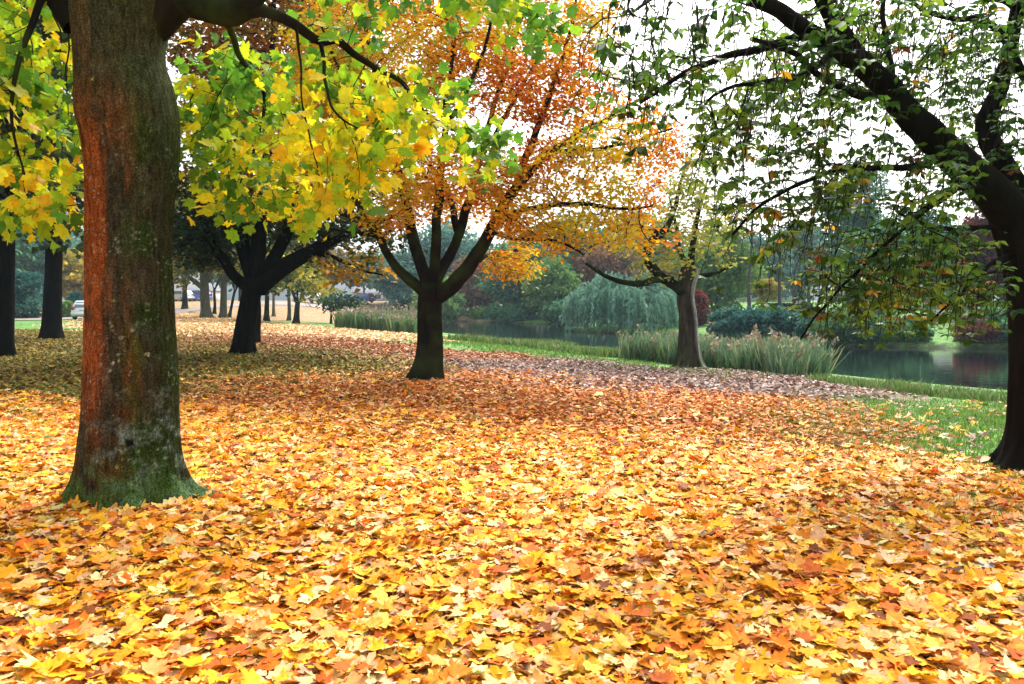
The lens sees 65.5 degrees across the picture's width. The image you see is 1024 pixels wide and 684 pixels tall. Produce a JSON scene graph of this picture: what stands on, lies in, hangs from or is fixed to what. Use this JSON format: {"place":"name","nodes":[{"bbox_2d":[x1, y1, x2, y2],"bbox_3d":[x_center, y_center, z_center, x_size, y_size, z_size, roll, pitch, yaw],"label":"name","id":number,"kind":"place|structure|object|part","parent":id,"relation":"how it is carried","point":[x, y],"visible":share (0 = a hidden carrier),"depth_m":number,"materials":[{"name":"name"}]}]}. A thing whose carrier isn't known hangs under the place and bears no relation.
{"place":"outdoors","nodes":[
{"label":"outdoors","id":0,"kind":"place"},
{"bbox_2d":[15,302,477,319],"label":"road","id":1,"kind":"structure","parent":0,"point":[178,310],"depth_m":95.86,"materials":[{"name":"grey asphalt"}]},
{"bbox_2d":[0,301,1023,683],"bbox_3d":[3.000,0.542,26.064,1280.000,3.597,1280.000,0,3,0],"label":"ground","id":2,"kind":"structure","parent":0,"point":[311,315],"depth_m":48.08,"materials":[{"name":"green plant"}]},
{"bbox_2d":[15,277,20,304],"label":"roadside shrub","id":3,"kind":"object","parent":2,"relation":"on","point":[16,297],"visible":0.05,"depth_m":72.24,"materials":[{"name":"green plant"}]},
{"bbox_2d":[15,269,43,317],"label":"roadside shrub","id":4,"kind":"object","parent":2,"relation":"on","point":[30,296],"visible":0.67,"depth_m":72.81,"materials":[{"name":"green plant"}]},
{"bbox_2d":[15,229,44,271],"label":"distant tree","id":5,"kind":"object","parent":2,"relation":"on","point":[20,244],"visible":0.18,"depth_m":104.63,"materials":[{"name":"green plant"}]},
{"bbox_2d":[0,0,83,356],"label":"dark trunk tree","id":6,"kind":"object","parent":2,"relation":"on","point":[7,300],"visible":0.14,"depth_m":22.48,"materials":[{"name":"black plant"}]},
{"bbox_2d":[15,231,82,291],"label":"distant tree","id":7,"kind":"object","parent":2,"relation":"on","point":[41,260],"visible":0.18,"depth_m":108.82,"materials":[{"name":"green plant"}]},
{"bbox_2d":[62,300,72,316],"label":"roadside shrub","id":8,"kind":"object","parent":2,"relation":"on","point":[66,307],"visible":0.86,"depth_m":75.39,"materials":[{"name":"green plant"}]},
{"bbox_2d":[62,248,83,298],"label":"distant tree","id":9,"kind":"object","parent":2,"relation":"on","point":[73,274],"visible":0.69,"depth_m":103.08,"materials":[{"name":"yellow plant"}]},
{"bbox_2d":[65,290,83,303],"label":"roadside shrub","id":10,"kind":"object","parent":2,"relation":"on","point":[73,297],"visible":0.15,"depth_m":83.47,"materials":[{"name":"green plant"}]},
{"bbox_2d":[68,195,83,241],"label":"distant tree","id":11,"kind":"object","parent":2,"relation":"on","point":[81,233],"visible":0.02,"depth_m":124.77,"materials":[{"name":"green plant"}]},
{"bbox_2d":[71,301,83,319],"bbox_3d":[-34.373,-2.612,64.918,2.080,1.534,4.230,-1,3,-12],"label":"parked car","id":12,"kind":"object","parent":2,"relation":"on","point":[77,308],"visible":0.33,"depth_m":62.91,"materials":[{"name":"silver metal"}]},
{"bbox_3d":[-33.995,-2.966,63.119,1.320,0.420,0.305,-1,3,-12],"label":"rear window","id":13,"kind":"part","parent":12,"relation":"part of","materials":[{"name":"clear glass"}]},
{"bbox_2d":[14,0,168,338],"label":"dark trunk tree","id":14,"kind":"object","parent":2,"relation":"on","point":[51,324],"visible":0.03,"depth_m":32.28,"materials":[{"name":"black plant"}]},
{"bbox_2d":[174,290,194,300],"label":"parked car","id":15,"kind":"object","parent":2,"relation":"on","point":[178,295],"visible":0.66,"depth_m":108.88,"materials":[{"name":"grey paint"}]},
{"bbox_2d":[172,199,199,308],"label":"park tree","id":16,"kind":"object","parent":2,"relation":"on","point":[184,300],"visible":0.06,"depth_m":92.18,"materials":[{"name":"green plant"}]},
{"bbox_2d":[174,280,220,300],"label":"house","id":17,"kind":"structure","parent":2,"relation":"on","point":[190,287],"depth_m":151.25,"materials":[{"name":"white paint"}]},
{"bbox_2d":[191,290,212,300],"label":"parked car","id":18,"kind":"object","parent":2,"relation":"on","point":[196,294],"visible":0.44,"depth_m":110.80,"materials":[{"name":"blue paint"}]},
{"bbox_2d":[187,271,220,313],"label":"park tree","id":19,"kind":"object","parent":2,"relation":"on","point":[214,300],"visible":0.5,"depth_m":83.25,"materials":[{"name":"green plant"}]},
{"bbox_2d":[172,162,249,317],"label":"park tree","id":20,"kind":"object","parent":2,"relation":"on","point":[202,285],"visible":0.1,"depth_m":71.64,"materials":[{"name":"grey plant"}]},
{"bbox_2d":[193,244,267,300],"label":"distant tree","id":21,"kind":"object","parent":2,"relation":"on","point":[215,279],"visible":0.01,"depth_m":133.46,"materials":[{"name":"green plant"}]},
{"bbox_2d":[228,274,241,316],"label":"park tree","id":22,"kind":"object","parent":2,"relation":"on","point":[231,305],"visible":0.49,"depth_m":77.34,"materials":[{"name":"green plant"}]},
{"bbox_2d":[201,188,272,317],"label":"park tree","id":23,"kind":"object","parent":2,"relation":"on","point":[223,304],"visible":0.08,"depth_m":73.08,"materials":[{"name":"grey plant"}]},
{"bbox_2d":[189,171,291,342],"bbox_3d":[-9.323,-3.292,29.463,4.360,7.182,5.181,0,3,0],"label":"slender tree","id":24,"kind":"object","parent":2,"relation":"on","point":[258,332],"visible":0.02,"depth_m":29.70,"materials":[{"name":"black plant"}]},
{"bbox_2d":[31,311,467,342],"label":"fallen pale leaves","id":25,"kind":"object","parent":2,"relation":"on","point":[186,321],"visible":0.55,"depth_m":44.45,"materials":[{"name":"yellow plant"}]},
{"bbox_2d":[0,328,504,437],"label":"fallen olive leaves","id":26,"kind":"object","parent":2,"relation":"on","point":[49,376],"visible":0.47,"depth_m":19.25,"materials":[{"name":"green plant"}]},
{"bbox_2d":[217,223,305,320],"bbox_3d":[-19.884,-6.762,64.921,8.976,10.543,10.451,0,3,0],"label":"park tree","id":27,"kind":"object","parent":2,"relation":"on","point":[266,316],"visible":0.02,"depth_m":64.78,"materials":[{"name":"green plant"}]},
{"bbox_2d":[271,250,294,316],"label":"park tree","id":28,"kind":"object","parent":2,"relation":"on","point":[273,307],"visible":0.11,"depth_m":82.01,"materials":[{"name":"grey plant"}]},
{"bbox_2d":[268,250,320,320],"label":"park tree","id":29,"kind":"object","parent":2,"relation":"on","point":[289,318],"visible":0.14,"depth_m":70.42,"materials":[{"name":"grey plant"}]},
{"bbox_2d":[166,0,427,354],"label":"forked tree","id":30,"kind":"object","parent":2,"relation":"on","point":[263,275],"visible":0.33,"depth_m":22.56,"materials":[{"name":"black plant"}]},
{"bbox_2d":[0,0,595,516],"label":"maple tree","id":31,"kind":"object","parent":2,"relation":"on","point":[130,120],"visible":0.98,"depth_m":6.04,"materials":[{"name":"yellow plant"}]},
{"bbox_2d":[266,244,343,323],"bbox_3d":[-16.740,-4.363,61.733,7.268,6.330,6.786,1,3,23],"label":"park tree","id":32,"kind":"object","parent":2,"relation":"on","point":[310,287],"visible":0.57,"depth_m":60.68,"materials":[{"name":"yellow plant"}]},
{"bbox_2d":[290,291,321,301],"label":"parked car","id":33,"kind":"object","parent":2,"relation":"on","point":[291,298],"visible":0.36,"depth_m":110.99,"materials":[{"name":"white paint"}]},
{"bbox_2d":[288,242,351,300],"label":"distant tree","id":34,"kind":"object","parent":2,"relation":"on","point":[333,252],"visible":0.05,"depth_m":135.24,"materials":[{"name":"green plant"}]},
{"bbox_2d":[310,285,368,323],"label":"tree","id":35,"kind":"object","parent":2,"relation":"on","point":[337,303],"visible":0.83,"depth_m":67.23,"materials":[{"name":"green plant"}]},
{"bbox_2d":[326,248,382,292],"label":"distant tree","id":36,"kind":"object","parent":2,"relation":"on","point":[362,284],"visible":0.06,"depth_m":136.50,"materials":[{"name":"green plant"}]},
{"bbox_2d":[354,293,375,302],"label":"parked car","id":37,"kind":"object","parent":2,"relation":"on","point":[370,297],"visible":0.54,"depth_m":120.75,"materials":[{"name":"blue paint"}]},
{"bbox_2d":[350,284,386,300],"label":"house","id":38,"kind":"structure","parent":2,"relation":"on","point":[379,297],"depth_m":159.75,"materials":[{"name":"white paint"}]},
{"bbox_2d":[177,332,562,363],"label":"fallen red leaves","id":39,"kind":"object","parent":2,"relation":"on","point":[451,353],"visible":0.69,"depth_m":27.27,"materials":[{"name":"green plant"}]},
{"bbox_2d":[330,303,416,332],"bbox_3d":[-8.571,-1.615,52.983,6.851,2.111,8.297,0,3,0],"label":"reed clump","id":40,"kind":"object","parent":2,"relation":"on","point":[399,320],"visible":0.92,"depth_m":52.13,"materials":[{"name":"green plant"}]},
{"bbox_2d":[365,250,429,307],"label":"tree","id":41,"kind":"object","parent":2,"relation":"on","point":[400,290],"visible":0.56,"depth_m":119.16,"materials":[{"name":"green plant"}]},
{"bbox_2d":[409,276,467,321],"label":"bank tree","id":42,"kind":"object","parent":2,"relation":"on","point":[452,307],"visible":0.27,"depth_m":102.63,"materials":[{"name":"green plant"}]},
{"bbox_2d":[401,220,489,278],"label":"tree","id":43,"kind":"object","parent":2,"relation":"on","point":[467,244],"visible":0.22,"depth_m":121.27,"materials":[{"name":"green plant"}]},
{"bbox_2d":[252,0,697,380],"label":"orange tree","id":44,"kind":"object","parent":2,"relation":"on","point":[432,290],"visible":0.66,"depth_m":14.91,"materials":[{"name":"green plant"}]},
{"bbox_2d":[447,252,507,314],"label":"tree","id":45,"kind":"object","parent":2,"relation":"on","point":[475,297],"visible":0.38,"depth_m":108.90,"materials":[{"name":"green plant"}]},
{"bbox_2d":[467,305,496,319],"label":"bank shrub","id":46,"kind":"object","parent":2,"relation":"on","point":[478,313],"visible":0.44,"depth_m":104.65,"materials":[{"name":"green plant"}]},
{"bbox_2d":[484,301,537,322],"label":"bank shrub","id":47,"kind":"object","parent":2,"relation":"on","point":[513,312],"visible":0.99,"depth_m":97.92,"materials":[{"name":"green plant"}]},
{"bbox_2d":[0,388,1023,683],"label":"fallen maple leaves","id":48,"kind":"object","parent":2,"relation":"on","point":[684,532],"visible":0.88,"depth_m":4.68,"materials":[{"name":"orange plant"}]},
{"bbox_2d":[473,226,573,315],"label":"tree","id":49,"kind":"object","parent":2,"relation":"on","point":[515,295],"visible":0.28,"depth_m":100.96,"materials":[{"name":"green plant"}]},
{"bbox_2d":[58,363,1009,478],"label":"fallen orange leaves","id":50,"kind":"object","parent":2,"relation":"on","point":[511,397],"visible":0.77,"depth_m":11.63,"materials":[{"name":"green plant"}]},
{"bbox_2d":[448,333,627,357],"bbox_3d":[1.202,0.053,33.234,3.318,0.606,12.768,-2,3,-30],"label":"grass strip","id":51,"kind":"object","parent":2,"relation":"on","point":[568,346],"visible":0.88,"depth_m":32.44,"materials":[{"name":"green plant"}]},
{"bbox_2d":[520,256,583,316],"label":"tree","id":52,"kind":"object","parent":2,"relation":"on","point":[558,281],"visible":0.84,"depth_m":95.79,"materials":[{"name":"green plant"}]},
{"bbox_2d":[539,298,583,324],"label":"bank shrub","id":53,"kind":"object","parent":2,"relation":"on","point":[551,313],"visible":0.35,"depth_m":90.57,"materials":[{"name":"green plant"}]},
{"bbox_2d":[530,212,617,283],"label":"tree","id":54,"kind":"object","parent":2,"relation":"on","point":[584,245],"visible":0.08,"depth_m":104.73,"materials":[{"name":"orange plant"}]},
{"bbox_2d":[569,237,648,288],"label":"tree","id":55,"kind":"object","parent":2,"relation":"on","point":[600,259],"visible":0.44,"depth_m":101.05,"materials":[{"name":"brown plant"}]},
{"bbox_2d":[559,270,678,332],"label":"weeping willow","id":56,"kind":"object","parent":2,"relation":"on","point":[602,301],"visible":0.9,"depth_m":68.97,"materials":[{"name":"green plant"}]},
{"bbox_2d":[601,211,688,277],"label":"tree","id":57,"kind":"object","parent":2,"relation":"on","point":[657,254],"visible":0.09,"depth_m":114.46,"materials":[{"name":"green plant"}]},
{"bbox_2d":[645,261,679,308],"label":"tree","id":58,"kind":"object","parent":2,"relation":"on","point":[671,272],"visible":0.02,"depth_m":82.33,"materials":[{"name":"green plant"}]},
{"bbox_2d":[385,355,942,402],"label":"fallen brown leaves","id":59,"kind":"object","parent":2,"relation":"on","point":[753,383],"visible":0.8,"depth_m":17.34,"materials":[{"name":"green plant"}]},
{"bbox_2d":[585,142,748,368],"bbox_3d":[4.513,-2.471,23.054,5.088,6.874,3.832,0,3,0],"label":"gnarled tree","id":60,"kind":"object","parent":2,"relation":"on","point":[688,354],"visible":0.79,"depth_m":22.81,"materials":[{"name":"yellow plant"}]},
{"bbox_2d":[694,288,710,325],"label":"bank tree","id":61,"kind":"object","parent":2,"relation":"on","point":[701,303],"visible":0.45,"depth_m":69.15,"materials":[{"name":"red plant"}]},
{"bbox_2d":[669,222,770,314],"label":"tree","id":62,"kind":"object","parent":2,"relation":"on","point":[730,281],"visible":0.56,"depth_m":77.85,"materials":[{"name":"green plant"}]},
{"bbox_2d":[706,305,757,339],"bbox_3d":[15.606,-1.267,56.211,3.970,2.712,4.259,0,3,0],"label":"bank shrub","id":63,"kind":"object","parent":2,"relation":"on","point":[722,319],"visible":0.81,"depth_m":55.13,"materials":[{"name":"green plant"}]},
{"bbox_2d":[617,322,850,376],"bbox_3d":[6.982,0.149,25.532,4.364,1.650,8.481,-2,4,-32],"label":"reed bed","id":64,"kind":"object","parent":2,"relation":"on","point":[757,352],"visible":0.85,"depth_m":23.43,"materials":[{"name":"green plant"}]},
{"bbox_2d":[733,187,776,306],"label":"bare tree","id":65,"kind":"object","parent":2,"relation":"on","point":[749,266],"visible":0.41,"depth_m":73.65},
{"bbox_2d":[731,304,792,335],"bbox_3d":[17.569,-1.436,55.038,5.072,2.456,4.458,0,3,0],"label":"bank shrub","id":66,"kind":"object","parent":2,"relation":"on","point":[763,319],"visible":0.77,"depth_m":54.07,"materials":[{"name":"green plant"}]},
{"bbox_2d":[722,288,806,301],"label":"apartment block","id":67,"kind":"structure","parent":2,"relation":"on","point":[789,298],"depth_m":169.76,"materials":[{"name":"white paint"}]},
{"bbox_2d":[750,277,785,303],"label":"yellow shrub","id":68,"kind":"object","parent":2,"relation":"on","point":[764,295],"visible":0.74,"depth_m":81.30,"materials":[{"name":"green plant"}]},
{"bbox_2d":[740,233,804,301],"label":"tree","id":69,"kind":"object","parent":2,"relation":"on","point":[786,270],"visible":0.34,"depth_m":116.83,"materials":[{"name":"green plant"}]},
{"bbox_2d":[763,198,796,302],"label":"bare tree","id":70,"kind":"object","parent":2,"relation":"on","point":[779,288],"visible":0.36,"depth_m":77.68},
{"bbox_2d":[760,302,813,313],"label":"hedge","id":71,"kind":"object","parent":2,"relation":"on","point":[784,304],"visible":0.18,"depth_m":65.27,"materials":[{"name":"green plant"}]},
{"bbox_2d":[552,0,1023,473],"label":"arching tree","id":72,"kind":"object","parent":2,"relation":"on","point":[990,184],"visible":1,"depth_m":6.43,"materials":[{"name":"green plant"}]},
{"bbox_2d":[786,235,803,302],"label":"bare tree","id":73,"kind":"object","parent":2,"relation":"on","point":[795,286],"visible":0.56,"depth_m":75.70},
{"bbox_2d":[770,222,830,300],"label":"tree","id":74,"kind":"object","parent":2,"relation":"on","point":[787,293],"visible":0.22,"depth_m":122.29,"materials":[{"name":"green plant"}]},
{"bbox_2d":[779,308,825,336],"bbox_3d":[19.702,-1.260,52.866,3.787,2.137,3.774,2,4,36],"label":"bank shrub","id":75,"kind":"object","parent":2,"relation":"on","point":[797,327],"visible":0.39,"depth_m":52.53,"materials":[{"name":"green plant"}]},
{"bbox_2d":[794,211,828,303],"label":"bare tree","id":76,"kind":"object","parent":2,"relation":"on","point":[808,288],"visible":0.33,"depth_m":79.68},
{"bbox_2d":[805,314,849,343],"bbox_3d":[20.299,-0.815,50.508,3.390,1.979,3.740,0,3,0],"label":"bank shrub","id":77,"kind":"object","parent":2,"relation":"on","point":[837,332],"visible":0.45,"depth_m":49.45,"materials":[{"name":"green plant"}]},
{"bbox_2d":[644,395,1023,567],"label":"scattered leaves","id":78,"kind":"object","parent":2,"relation":"on","point":[886,501],"visible":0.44,"depth_m":10.08,"materials":[{"name":"yellow plant"}]},
{"bbox_2d":[805,160,894,307],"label":"tree","id":79,"kind":"object","parent":2,"relation":"on","point":[858,222],"visible":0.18,"depth_m":79.89,"materials":[{"name":"green plant"}]},
{"bbox_2d":[821,303,898,339],"bbox_3d":[21.598,-1.329,49.759,4.859,2.751,4.221,0,3,0],"label":"bank shrub","id":80,"kind":"object","parent":2,"relation":"on","point":[853,319],"visible":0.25,"depth_m":48.62,"materials":[{"name":"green plant"}]},
{"bbox_2d":[843,318,903,344],"bbox_3d":[22.055,-0.760,49.429,3.548,1.834,3.987,0,3,0],"label":"bank shrub","id":81,"kind":"object","parent":2,"relation":"on","point":[876,338],"visible":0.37,"depth_m":48.35,"materials":[{"name":"green plant"}]},
{"bbox_2d":[830,216,943,314],"bbox_3d":[29.896,-5.660,63.480,7.776,8.641,8.064,0,3,0],"label":"tree","id":82,"kind":"object","parent":2,"relation":"on","point":[859,250],"visible":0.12,"depth_m":63.01,"materials":[{"name":"green plant"}]},
{"bbox_2d":[802,372,1006,403],"bbox_3d":[9.014,0.985,16.075,2.441,0.394,7.416,-2,3,-27],"label":"grass strip","id":83,"kind":"object","parent":2,"relation":"on","point":[899,386],"visible":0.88,"depth_m":16.36,"materials":[{"name":"green plant"}]},
{"bbox_2d":[892,316,921,331],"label":"bank shrub","id":84,"kind":"object","parent":2,"relation":"on","point":[906,319],"visible":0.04,"depth_m":49.31,"materials":[{"name":"green plant"}]},
{"bbox_2d":[890,322,937,342],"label":"bank shrub","id":85,"kind":"object","parent":2,"relation":"on","point":[922,338],"visible":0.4,"depth_m":47.89,"materials":[{"name":"green plant"}]},
{"bbox_2d":[873,208,963,303],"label":"tree","id":86,"kind":"object","parent":2,"relation":"on","point":[955,223],"visible":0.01,"depth_m":95.87,"materials":[{"name":"green plant"}]},
{"bbox_2d":[933,310,954,322],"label":"garden wall","id":87,"kind":"structure","parent":2,"relation":"on","point":[941,313],"depth_m":59.97,"materials":[{"name":"white paint"}]},
{"bbox_2d":[929,220,973,308],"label":"tree","id":88,"kind":"object","parent":2,"relation":"on","point":[948,263],"visible":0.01,"depth_m":86.86,"materials":[{"name":"green plant"}]},
{"bbox_2d":[952,313,990,332],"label":"bank shrub","id":89,"kind":"object","parent":2,"relation":"on","point":[968,319],"visible":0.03,"depth_m":50.62,"materials":[{"name":"green plant"}]},
{"bbox_2d":[952,319,1004,343],"bbox_3d":[27.703,-0.577,47.151,2.732,1.629,2.951,0,3,0],"label":"bank shrub","id":90,"kind":"object","parent":2,"relation":"on","point":[984,338],"visible":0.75,"depth_m":46.48,"materials":[{"name":"red plant"}]},
{"bbox_2d":[954,196,1005,309],"bbox_3d":[35.068,-6.133,57.772,6.142,10.522,6.345,0,3,0],"label":"tree","id":91,"kind":"object","parent":2,"relation":"on","point":[990,255],"visible":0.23,"depth_m":57.05,"materials":[{"name":"green plant"}]},
{"bbox_2d":[961,303,1006,322],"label":"bank shrub","id":92,"kind":"object","parent":2,"relation":"on","point":[998,309],"visible":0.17,"depth_m":50.87,"materials":[{"name":"green plant"}]},
{"bbox_2d":[993,318,1007,342],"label":"bank shrub","id":93,"kind":"object","parent":2,"relation":"on","point":[1005,335],"visible":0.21,"depth_m":46.34,"materials":[{"name":"green plant"}]},
{"bbox_2d":[35,0,1023,300],"label":"sky","id":94,"kind":"structure","parent":0,"point":[679,45],"materials":[{"name":"white"}]},
{"bbox_2d":[442,321,1007,389],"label":"pond water","id":95,"kind":"structure","parent":0,"point":[974,368],"depth_m":39.09,"materials":[{"name":"black liquid"}]}
]}

